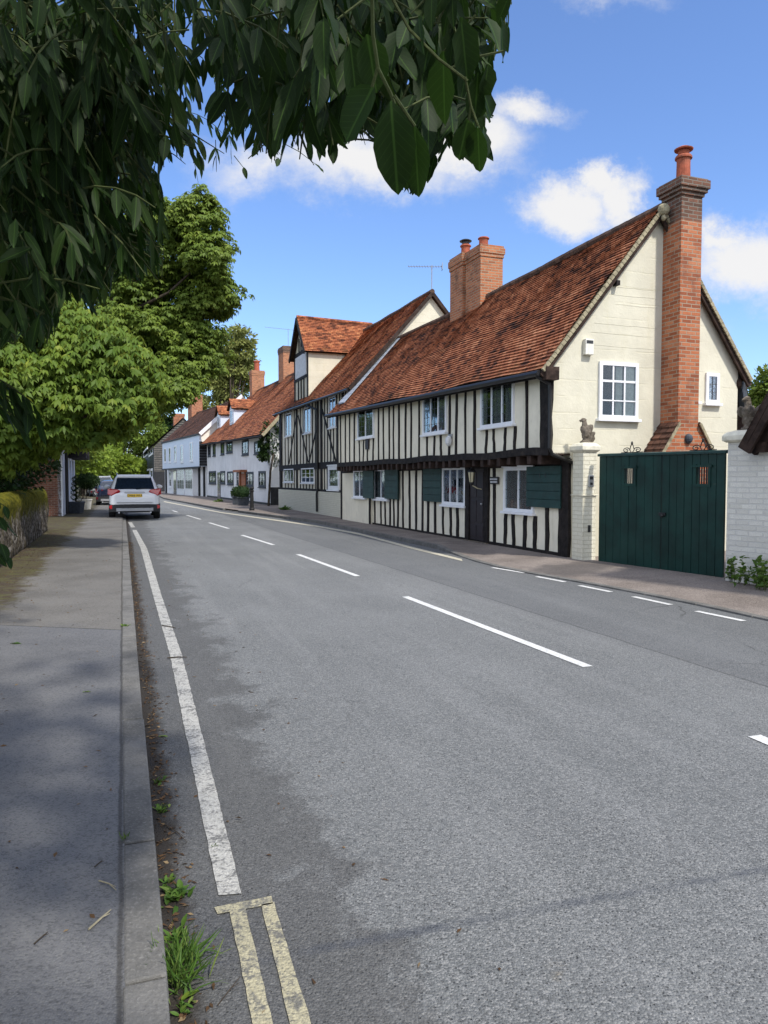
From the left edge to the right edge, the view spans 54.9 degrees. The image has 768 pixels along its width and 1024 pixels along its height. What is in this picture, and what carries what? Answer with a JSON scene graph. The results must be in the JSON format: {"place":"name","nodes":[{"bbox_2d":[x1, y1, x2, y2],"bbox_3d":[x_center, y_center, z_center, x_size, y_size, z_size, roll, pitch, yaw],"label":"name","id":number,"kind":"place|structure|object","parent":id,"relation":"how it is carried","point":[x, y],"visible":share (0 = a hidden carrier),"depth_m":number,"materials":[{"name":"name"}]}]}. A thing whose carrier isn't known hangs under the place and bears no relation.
{"place":"outdoors","nodes":[
{"label":"outdoors","id":0,"kind":"place"},
{"bbox_2d":[0,489,124,1023],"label":"pavement","id":1,"kind":"structure","parent":0,"point":[56,734],"depth_m":3.75,"materials":[{"name":"asphalt"}]},
{"bbox_2d":[0,488,48,566],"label":"garden wall","id":2,"kind":"structure","parent":1,"relation":"on","point":[27,520],"depth_m":16.18,"materials":[{"name":"stone"}]},
{"bbox_2d":[0,453,62,497],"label":"evergreen shrub","id":3,"kind":"object","parent":1,"relation":"on","point":[22,481],"visible":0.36,"depth_m":18.33,"materials":[{"name":"green plant"}]},
{"bbox_2d":[28,447,89,515],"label":"brick flanked house","id":4,"kind":"structure","parent":1,"relation":"on","point":[58,490],"depth_m":30.61,"materials":[{"name":"red brick"}]},
{"bbox_2d":[69,474,84,513],"bbox_3d":[-13.703,-0.816,32.917,0.588,1.748,0.588,0,3,0],"label":"spiral topiary","id":5,"kind":"object","parent":1,"relation":"on","point":[76,506],"visible":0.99,"depth_m":32.80,"materials":[{"name":"green plant"}]},
{"bbox_2d":[0,293,174,481],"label":"chestnut tree","id":6,"kind":"object","parent":1,"relation":"on","point":[80,377],"visible":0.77,"depth_m":14.89,"materials":[{"name":"green plant"}]},
{"bbox_2d":[77,472,100,509],"bbox_3d":[-14.903,-1.089,37.239,1.221,1.915,1.216,0,3,0],"label":"potted bay tree","id":7,"kind":"object","parent":1,"relation":"on","point":[89,480],"visible":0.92,"depth_m":36.96,"materials":[{"name":"green plant"}]},
{"bbox_2d":[75,448,105,473],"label":"garden tree","id":8,"kind":"object","parent":1,"relation":"on","point":[79,464],"visible":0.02,"depth_m":56.79,"materials":[{"name":"green plant"}]},
{"bbox_2d":[75,444,119,495],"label":"garden tree","id":9,"kind":"object","parent":1,"relation":"on","point":[101,468],"visible":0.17,"depth_m":69.58,"materials":[{"name":"green plant"}]},
{"bbox_2d":[87,475,111,496],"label":"parked car","id":10,"kind":"object","parent":1,"relation":"on","point":[90,493],"visible":0.16,"depth_m":65.05,"materials":[{"name":"silver metal"}]},
{"bbox_2d":[88,909,110,929],"bbox_3d":[-0.961,1.386,2.518,0.019,0.010,0.117,1,3,17],"label":"stick","id":11,"kind":"object","parent":1,"relation":"on","point":[97,921],"visible":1,"depth_m":2.51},
{"bbox_2d":[99,880,115,889],"bbox_3d":[-1.019,1.376,2.734,0.108,0.008,0.012,2,3,35],"label":"stick","id":12,"kind":"object","parent":1,"relation":"on","point":[111,885],"visible":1,"depth_m":2.74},
{"bbox_2d":[85,442,145,489],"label":"roadside tree","id":13,"kind":"object","parent":1,"relation":"on","point":[127,464],"visible":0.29,"depth_m":106.48,"materials":[{"name":"green plant"}]},
{"bbox_2d":[121,418,167,459],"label":"roadside tree","id":14,"kind":"object","parent":1,"relation":"on","point":[139,444],"visible":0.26,"depth_m":135.82,"materials":[{"name":"green plant"}]},
{"bbox_2d":[83,183,254,432],"bbox_3d":[-10.813,-5.720,29.350,12.603,12.535,6.365,1,3,19],"label":"chestnut tree","id":15,"kind":"object","parent":1,"relation":"on","point":[179,333],"visible":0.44,"depth_m":26.94,"materials":[{"name":"green plant"}]},
{"bbox_2d":[1,532,500,1023],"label":"leaf litter","id":16,"kind":"object","parent":1,"relation":"on","point":[182,1017],"visible":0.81,"depth_m":3.80,"materials":[{"name":"plant"}]},
{"bbox_2d":[0,0,511,568],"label":"overhanging tree","id":17,"kind":"object","parent":1,"relation":"on","point":[86,120],"visible":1,"depth_m":1.47,"materials":[{"name":"green plant"}]},
{"bbox_2d":[56,0,767,450],"label":"sky","id":18,"kind":"structure","parent":0,"point":[595,100],"materials":[{"name":"blue"}]},
{"bbox_2d":[125,498,767,1023],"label":"road","id":19,"kind":"structure","parent":0,"point":[555,840],"depth_m":3.92,"materials":[{"name":"asphalt"}]},
{"bbox_2d":[94,480,112,504],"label":"parked car","id":20,"kind":"object","parent":19,"relation":"on","point":[101,492],"visible":0.47,"depth_m":43.35,"materials":[{"name":"grey paint"}]},
{"bbox_2d":[103,473,161,517],"bbox_3d":[-10.747,-0.732,31.767,2.454,1.881,5.092,-1,3,-20],"label":"parked car","id":21,"kind":"object","parent":19,"relation":"on","point":[134,493],"visible":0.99,"depth_m":29.59,"materials":[{"name":"white paint"}]},
{"bbox_2d":[122,512,169,1023],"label":"kerb","id":22,"kind":"structure","parent":19,"relation":"on","point":[145,995],"depth_m":2.89,"materials":[{"name":"concrete"}]},
{"bbox_2d":[154,775,166,785],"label":"weed","id":23,"kind":"object","parent":19,"relation":"on","point":[159,781],"visible":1,"depth_m":3.91,"materials":[{"name":"green plant"}]},
{"bbox_2d":[152,803,170,812],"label":"weed","id":24,"kind":"object","parent":19,"relation":"on","point":[159,807],"visible":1,"depth_m":3.58,"materials":[{"name":"green plant"}]},
{"bbox_2d":[158,873,175,885],"bbox_3d":[-0.856,1.462,2.943,0.073,0.021,0.068,-2,3,-33],"label":"weed","id":25,"kind":"object","parent":19,"relation":"on","point":[169,879],"visible":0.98,"depth_m":2.95,"materials":[{"name":"green plant"}]},
{"bbox_2d":[163,914,189,940],"bbox_3d":[-0.719,1.468,2.591,0.086,0.041,0.131,2,3,37],"label":"weed","id":26,"kind":"object","parent":19,"relation":"on","point":[183,922],"visible":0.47,"depth_m":2.59,"materials":[{"name":"green plant"}]},
{"bbox_2d":[159,879,195,913],"bbox_3d":[-0.800,1.458,2.816,0.144,0.041,0.198,0,3,0],"label":"weed","id":27,"kind":"object","parent":19,"relation":"on","point":[178,891],"visible":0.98,"depth_m":2.84,"materials":[{"name":"green plant"}]},
{"bbox_2d":[170,987,195,1015],"bbox_3d":[-0.610,1.488,2.237,0.093,0.030,0.103,2,3,37],"label":"weed","id":28,"kind":"object","parent":19,"relation":"on","point":[183,1007],"visible":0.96,"depth_m":2.23,"materials":[{"name":"green plant"}]},
{"bbox_2d":[128,522,240,894],"bbox_3d":[-4.974,0.926,15.302,0.281,0.001,26.444,-1,3,-20],"label":"road edge line","id":29,"kind":"object","parent":19,"relation":"on","point":[224,870],"visible":1,"depth_m":4.13,"materials":[{"name":"paint"}]},
{"bbox_2d":[146,922,233,1004],"bbox_3d":[-0.635,1.419,2.373,0.321,0.157,0.348,0,3,0],"label":"grass tuft","id":30,"kind":"object","parent":19,"relation":"on","point":[178,974],"visible":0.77,"depth_m":2.37,"materials":[{"name":"green plant"}]},
{"bbox_2d":[181,989,198,999],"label":"fallen leaf","id":31,"kind":"object","parent":19,"relation":"on","point":[184,996],"visible":1,"depth_m":2.29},
{"bbox_2d":[164,915,220,966],"bbox_3d":[-0.662,1.440,2.485,0.214,0.104,0.209,-2,3,-33],"label":"grass tuft","id":32,"kind":"object","parent":19,"relation":"on","point":[184,941],"visible":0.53,"depth_m":2.49,"materials":[{"name":"green plant"}]},
{"bbox_2d":[217,977,239,1005],"bbox_3d":[-0.476,1.491,2.304,0.018,0.008,0.134,1,3,19],"label":"stick","id":33,"kind":"object","parent":19,"relation":"on","point":[227,992],"visible":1,"depth_m":2.29,"materials":[{"name":"wood"}]},
{"bbox_2d":[214,896,310,1023],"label":"road double line","id":34,"kind":"object","parent":19,"relation":"on","point":[296,1007],"visible":1,"depth_m":2.44,"materials":[{"name":"paint"}]},
{"bbox_2d":[164,501,461,560],"bbox_3d":[-6.996,0.072,34.780,1.099,0.001,44.050,-1,3,-24],"label":"road edge line","id":35,"kind":"object","parent":19,"relation":"on","point":[342,531],"visible":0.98,"depth_m":21.90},
{"bbox_2d":[159,495,767,620],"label":"kerb","id":36,"kind":"structure","parent":19,"relation":"on","point":[453,552],"depth_m":14.97,"materials":[{"name":"concrete"}]},
{"bbox_2d":[171,510,767,744],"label":"road centre line","id":37,"kind":"object","parent":19,"relation":"on","point":[762,738],"visible":1,"depth_m":7.83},
{"bbox_2d":[492,567,746,620],"bbox_3d":[3.237,1.137,10.485,0.200,0.001,6.446,-1,3,-22],"label":"road entrance line","id":38,"kind":"object","parent":19,"relation":"on","point":[635,597],"visible":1,"depth_m":9.89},
{"bbox_2d":[160,491,767,616],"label":"pavement","id":39,"kind":"structure","parent":0,"point":[720,592],"depth_m":12.59,"materials":[{"name":"concrete"}]},
{"bbox_2d":[135,456,146,474],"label":"roadside tree","id":40,"kind":"object","parent":39,"relation":"on","point":[145,469],"visible":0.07,"depth_m":117.44,"materials":[{"name":"green plant"}]},
{"bbox_2d":[143,413,185,491],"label":"weatherboarded house","id":41,"kind":"structure","parent":39,"relation":"on","point":[152,455],"depth_m":93.33,"materials":[{"name":"brown wood"}]},
{"bbox_2d":[143,447,147,457],"bbox_3d":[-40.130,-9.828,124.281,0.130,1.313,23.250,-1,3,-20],"label":"window","id":42,"kind":"structure","parent":41,"relation":"in","point":[145,451],"depth_m":121.87,"materials":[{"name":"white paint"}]},
{"bbox_2d":[148,446,152,457],"bbox_3d":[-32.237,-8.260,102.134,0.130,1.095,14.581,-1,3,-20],"label":"window","id":43,"kind":"structure","parent":41,"relation":"in","point":[150,451],"depth_m":101.06,"materials":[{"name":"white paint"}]},
{"bbox_2d":[161,395,244,496],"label":"white jettied house","id":44,"kind":"structure","parent":39,"relation":"on","point":[184,456],"depth_m":70.83,"materials":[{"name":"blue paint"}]},
{"bbox_2d":[164,448,165,462],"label":"window","id":45,"kind":"structure","parent":44,"relation":"in","point":[164,448],"depth_m":78.89,"materials":[{"name":"white paint"}]},
{"bbox_2d":[168,447,170,462],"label":"window","id":46,"kind":"structure","parent":44,"relation":"in","point":[169,448],"depth_m":76.73,"materials":[{"name":"white paint"}]},
{"bbox_2d":[168,471,171,487],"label":"window","id":47,"kind":"structure","parent":44,"relation":"in","point":[170,472],"depth_m":79.66,"materials":[{"name":"glass"}]},
{"bbox_2d":[173,445,176,462],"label":"window","id":48,"kind":"structure","parent":44,"relation":"in","point":[175,447],"depth_m":73.97,"materials":[{"name":"glass"}]},
{"bbox_2d":[173,471,176,493],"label":"door","id":49,"kind":"structure","parent":44,"relation":"in","point":[174,472],"depth_m":77.54,"materials":[{"name":"blue paint"}]},
{"bbox_2d":[180,444,183,462],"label":"window","id":50,"kind":"structure","parent":44,"relation":"in","point":[181,446],"depth_m":71.35,"materials":[{"name":"white paint"}]},
{"bbox_2d":[189,442,192,461],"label":"window","id":51,"kind":"structure","parent":44,"relation":"in","point":[190,443],"depth_m":67.44,"materials":[{"name":"white paint"}]},
{"bbox_2d":[201,323,260,409],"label":"roadside tree","id":52,"kind":"object","parent":39,"relation":"on","point":[233,385],"visible":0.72,"depth_m":93.25,"materials":[{"name":"green plant"}]},
{"bbox_2d":[230,485,239,504],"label":"box ball plant","id":53,"kind":"object","parent":39,"relation":"on","point":[234,495],"visible":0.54,"depth_m":44.19,"materials":[{"name":"green plant"}]},
{"bbox_2d":[235,485,249,505],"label":"box ball plant","id":54,"kind":"object","parent":39,"relation":"on","point":[243,494],"visible":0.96,"depth_m":42.67,"materials":[{"name":"green plant"}]},
{"bbox_2d":[200,346,293,504],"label":"whitewashed cottage","id":55,"kind":"structure","parent":39,"relation":"on","point":[230,441],"depth_m":54.04,"materials":[{"name":"paint"}]},
{"bbox_2d":[208,445,210,456],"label":"window","id":56,"kind":"structure","parent":55,"relation":"in","point":[209,446],"depth_m":63.45,"materials":[{"name":"black glass"}]},
{"bbox_2d":[209,471,215,484],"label":"window","id":57,"kind":"structure","parent":55,"relation":"in","point":[212,474],"depth_m":62.21,"materials":[{"name":"grey glass"}]},
{"bbox_2d":[212,444,215,456],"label":"window","id":58,"kind":"structure","parent":55,"relation":"in","point":[214,445],"depth_m":61.07,"materials":[{"name":"black glass"}]},
{"bbox_2d":[217,472,220,497],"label":"door","id":59,"kind":"structure","parent":55,"relation":"in","point":[218,473],"depth_m":59.43,"materials":[{"name":"white paint"}]},
{"bbox_2d":[220,443,223,455],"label":"window","id":60,"kind":"structure","parent":55,"relation":"in","point":[221,444],"depth_m":57.61,"materials":[{"name":"black glass"}]},
{"bbox_2d":[220,471,224,484],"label":"window","id":61,"kind":"structure","parent":55,"relation":"in","point":[222,473],"depth_m":57.83,"materials":[{"name":"grey glass"}]},
{"bbox_2d":[225,441,232,453],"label":"window","id":62,"kind":"structure","parent":55,"relation":"in","point":[229,445],"depth_m":54.90,"materials":[{"name":"black glass"}]},
{"bbox_2d":[227,471,233,485],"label":"window","id":63,"kind":"structure","parent":55,"relation":"in","point":[230,475],"depth_m":54.71,"materials":[{"name":"grey glass"}]},
{"bbox_2d":[236,472,238,484],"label":"window","id":64,"kind":"structure","parent":55,"relation":"in","point":[237,473],"depth_m":52.29,"materials":[{"name":"grey glass"}]},
{"bbox_2d":[241,474,243,486],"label":"door","id":65,"kind":"structure","parent":55,"relation":"in","point":[242,475],"depth_m":50.55,"materials":[{"name":"orange wood"}]},
{"bbox_2d":[241,439,248,455],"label":"window","id":66,"kind":"structure","parent":55,"relation":"in","point":[245,443],"depth_m":49.58,"materials":[{"name":"grey glass"}]},
{"bbox_2d":[245,472,253,486],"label":"window","id":67,"kind":"structure","parent":55,"relation":"in","point":[249,475],"depth_m":48.32,"materials":[{"name":"grey glass"}]},
{"bbox_2d":[253,441,259,454],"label":"window","id":68,"kind":"structure","parent":55,"relation":"in","point":[256,449],"depth_m":46.51,"materials":[{"name":"grey glass"}]},
{"bbox_2d":[257,471,265,487],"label":"window","id":69,"kind":"structure","parent":55,"relation":"in","point":[261,474],"depth_m":45.13,"materials":[{"name":"grey glass"}]},
{"bbox_2d":[249,487,254,509],"bbox_3d":[-6.456,-0.663,36.134,0.260,1.160,0.254,0,3,0],"label":"bollard","id":70,"kind":"object","parent":39,"relation":"on","point":[251,490],"visible":1,"depth_m":36.06,"materials":[{"name":"black metal"}]},
{"bbox_2d":[257,420,278,505],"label":"climbing shrub","id":71,"kind":"object","parent":39,"relation":"on","point":[263,454],"visible":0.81,"depth_m":43.23,"materials":[{"name":"green plant"}]},
{"bbox_2d":[279,505,291,509],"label":"weed","id":72,"kind":"object","parent":39,"relation":"on","point":[284,508],"visible":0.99,"depth_m":36.60,"materials":[{"name":"green plant"}]},
{"bbox_2d":[272,289,448,517],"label":"timber framed house","id":73,"kind":"structure","parent":39,"relation":"on","point":[334,360],"depth_m":33.75,"materials":[{"name":"beige paint"}]},
{"bbox_2d":[282,469,293,482],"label":"window","id":74,"kind":"structure","parent":73,"relation":"in","point":[288,475],"depth_m":37.66,"materials":[{"name":"white paint"}]},
{"bbox_2d":[284,412,292,437],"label":"window","id":75,"kind":"structure","parent":73,"relation":"in","point":[288,417],"depth_m":37.58,"materials":[{"name":"glass"}]},
{"bbox_2d":[302,407,311,434],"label":"window","id":76,"kind":"structure","parent":73,"relation":"in","point":[307,412],"depth_m":33.97,"materials":[{"name":"glass"}]},
{"bbox_2d":[300,468,314,483],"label":"window","id":77,"kind":"structure","parent":73,"relation":"in","point":[307,476],"depth_m":34.03,"materials":[{"name":"white paint"}]},
{"bbox_2d":[327,395,335,429],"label":"window","id":78,"kind":"structure","parent":73,"relation":"in","point":[332,400],"depth_m":30.14,"materials":[{"name":"glass"}]},
{"bbox_2d":[326,464,339,490],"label":"window","id":79,"kind":"structure","parent":73,"relation":"in","point":[333,475],"depth_m":30.11,"materials":[{"name":"white paint"}]},
{"bbox_2d":[408,262,442,288],"bbox_3d":[1.574,-8.885,28.122,1.331,1.051,0.340,0,3,9],"label":"tv aerial","id":80,"kind":"object","parent":73,"relation":"attached to","point":[431,266],"visible":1,"depth_m":28.07,"materials":[{"name":"metal"}]},
{"bbox_2d":[325,145,752,556],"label":"timber framed house","id":81,"kind":"structure","parent":39,"relation":"on","point":[510,385],"depth_m":15.43,"materials":[{"name":"beige paint"}]},
{"bbox_2d":[351,471,366,499],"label":"window","id":82,"kind":"structure","parent":81,"relation":"in","point":[358,481],"depth_m":26.05,"materials":[{"name":"white paint"}]},
{"bbox_2d":[355,409,374,440],"bbox_3d":[-0.619,-2.865,24.126,0.125,0.997,1.735,-1,3,-20],"label":"window","id":83,"kind":"structure","parent":81,"relation":"in","point":[366,419],"depth_m":24.07,"materials":[{"name":"glass"}]},
{"bbox_2d":[365,439,368,449],"bbox_3d":[-0.551,-2.198,23.964,0.030,0.340,0.320,-1,3,-20],"label":"wall plaque","id":84,"kind":"object","parent":81,"relation":"attached to","point":[366,443],"depth_m":23.96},
{"bbox_2d":[372,470,389,501],"bbox_3d":[-0.108,-0.874,24.071,0.125,1.026,1.435,-1,3,-20],"label":"window","id":85,"kind":"structure","parent":81,"relation":"in","point":[379,474],"depth_m":24.24,"materials":[{"name":"glass"}]},
{"bbox_2d":[420,396,447,436],"bbox_3d":[1.280,-2.521,18.980,0.125,1.123,1.566,-1,3,-20],"label":"window","id":86,"kind":"structure","parent":81,"relation":"in","point":[435,410],"depth_m":18.95,"materials":[{"name":"glass"}]},
{"bbox_2d":[445,434,452,445],"bbox_3d":[1.580,-1.756,18.075,0.171,0.296,0.181,-1,3,-20],"label":"bulkhead lamp","id":87,"kind":"object","parent":81,"relation":"attached to","point":[448,440],"visible":1,"depth_m":18.02,"materials":[{"name":"white paint"}]},
{"bbox_2d":[439,468,464,507],"bbox_3d":[1.777,-0.666,19.015,0.125,1.091,1.485,-1,3,-20],"label":"window","id":88,"kind":"structure","parent":81,"relation":"in","point":[453,479],"depth_m":19.01,"materials":[{"name":"white paint"}]},
{"bbox_2d":[467,467,481,489],"bbox_3d":[2.144,-0.796,17.470,0.350,0.542,0.173,0,3,0],"label":"wall lantern","id":89,"kind":"object","parent":81,"relation":"attached to","point":[471,473],"depth_m":17.43,"materials":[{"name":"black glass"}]},
{"bbox_2d":[470,469,483,541],"bbox_3d":[2.217,-0.190,17.802,0.104,1.820,0.751,-1,3,-20],"label":"door","id":90,"kind":"structure","parent":81,"relation":"in","point":[476,495],"depth_m":17.80,"materials":[{"name":"wood"}]},
{"bbox_2d":[490,477,498,483],"bbox_3d":[2.526,-0.724,16.980,0.023,0.166,0.394,-1,3,-20],"label":"house sign","id":91,"kind":"object","parent":81,"relation":"attached to","point":[494,480],"visible":1,"depth_m":16.94,"materials":[{"name":"black metal"}]},
{"bbox_2d":[477,383,515,430],"bbox_3d":[2.411,-2.347,15.914,0.125,1.096,1.543,-1,3,-20],"label":"window","id":92,"kind":"structure","parent":81,"relation":"in","point":[497,404],"depth_m":15.89,"materials":[{"name":"white paint"}]},
{"bbox_2d":[500,465,535,515],"bbox_3d":[2.893,-0.481,15.991,0.125,1.072,1.347,-1,3,-20],"label":"window","id":93,"kind":"structure","parent":81,"relation":"in","point":[514,478],"depth_m":16.10,"materials":[{"name":"white paint"}]},
{"bbox_2d":[583,339,593,355],"bbox_3d":[3.922,-3.165,14.198,0.190,0.300,0.104,-1,3,-20],"label":"alarm box","id":94,"kind":"object","parent":81,"relation":"attached to","point":[588,346],"visible":1,"depth_m":14.16,"materials":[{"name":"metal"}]},
{"bbox_2d":[596,361,641,422],"bbox_3d":[4.608,-2.350,14.500,1.020,1.155,0.120,-1,3,-20],"label":"window","id":95,"kind":"structure","parent":81,"relation":"in","point":[616,380],"depth_m":14.52,"materials":[{"name":"white paint"}]},
{"bbox_2d":[703,373,722,405],"bbox_3d":[6.806,-2.535,15.308,0.450,0.675,0.110,-1,3,-20],"label":"window","id":96,"kind":"structure","parent":81,"relation":"in","point":[712,380],"depth_m":15.31,"materials":[{"name":"white paint"}]},
{"bbox_2d":[569,442,600,559],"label":"gate pillar","id":97,"kind":"structure","parent":39,"relation":"on","point":[584,504],"depth_m":13.80,"materials":[{"name":"brick"}]},
{"bbox_2d":[579,418,594,442],"bbox_3d":[3.809,-1.525,13.876,0.311,0.476,0.195,0,3,0],"label":"stone eagle","id":98,"kind":"object","parent":97,"relation":"on","point":[587,434],"visible":0.96,"depth_m":13.82},
{"bbox_2d":[597,438,727,577],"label":"double gate","id":99,"kind":"structure","parent":39,"relation":"on","point":[662,510],"depth_m":12.30,"materials":[{"name":"green paint"}]},
{"bbox_2d":[724,558,733,581],"bbox_3d":[5.140,0.820,10.910,0.253,0.428,0.166,-1,3,-13],"label":"weed","id":100,"kind":"object","parent":39,"relation":"on","point":[728,573],"visible":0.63,"depth_m":10.89,"materials":[{"name":"green plant"}]},
{"bbox_2d":[722,430,767,584],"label":"white brick wall","id":101,"kind":"structure","parent":39,"relation":"on","point":[747,510],"depth_m":10.70,"materials":[{"name":"brick"}]},
{"bbox_2d":[737,396,760,429],"bbox_3d":[5.373,-1.439,10.821,0.324,0.506,0.266,0,3,-10],"label":"stone eagle","id":102,"kind":"object","parent":101,"relation":"on","point":[746,413],"visible":0.63,"depth_m":10.77},
{"bbox_2d":[727,555,767,586],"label":"weed","id":103,"kind":"object","parent":39,"relation":"on","point":[739,570],"visible":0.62,"depth_m":10.41,"materials":[{"name":"green plant"}]},
{"bbox_2d":[743,569,751,584],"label":"weed","id":104,"kind":"object","parent":39,"relation":"on","point":[747,576],"visible":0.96,"depth_m":10.56,"materials":[{"name":"green plant"}]},
{"bbox_2d":[738,392,767,454],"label":"outbuilding","id":105,"kind":"structure","parent":39,"relation":"on","point":[754,440],"depth_m":10.29,"materials":[{"name":"brown ceramic"}]},
{"bbox_2d":[747,556,767,590],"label":"weed","id":106,"kind":"object","parent":39,"relation":"on","point":[760,562],"visible":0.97,"depth_m":10.05,"materials":[{"name":"green plant"}]},
{"bbox_2d":[756,573,767,589],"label":"weed","id":107,"kind":"object","parent":39,"relation":"on","point":[758,583],"visible":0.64,"depth_m":10.10,"materials":[{"name":"green plant"}]},
{"label":"ground","id":108,"kind":"structure","parent":0,"visible":0},
{"bbox_2d":[156,411,175,434],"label":"conifer","id":109,"kind":"object","parent":108,"relation":"on","point":[168,422],"visible":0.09,"depth_m":165.65,"materials":[{"name":"green plant"}]},
{"bbox_2d":[747,363,767,407],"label":"garden tree","id":110,"kind":"object","parent":108,"relation":"on","point":[758,390],"visible":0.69,"depth_m":36.56,"materials":[{"name":"green plant"}]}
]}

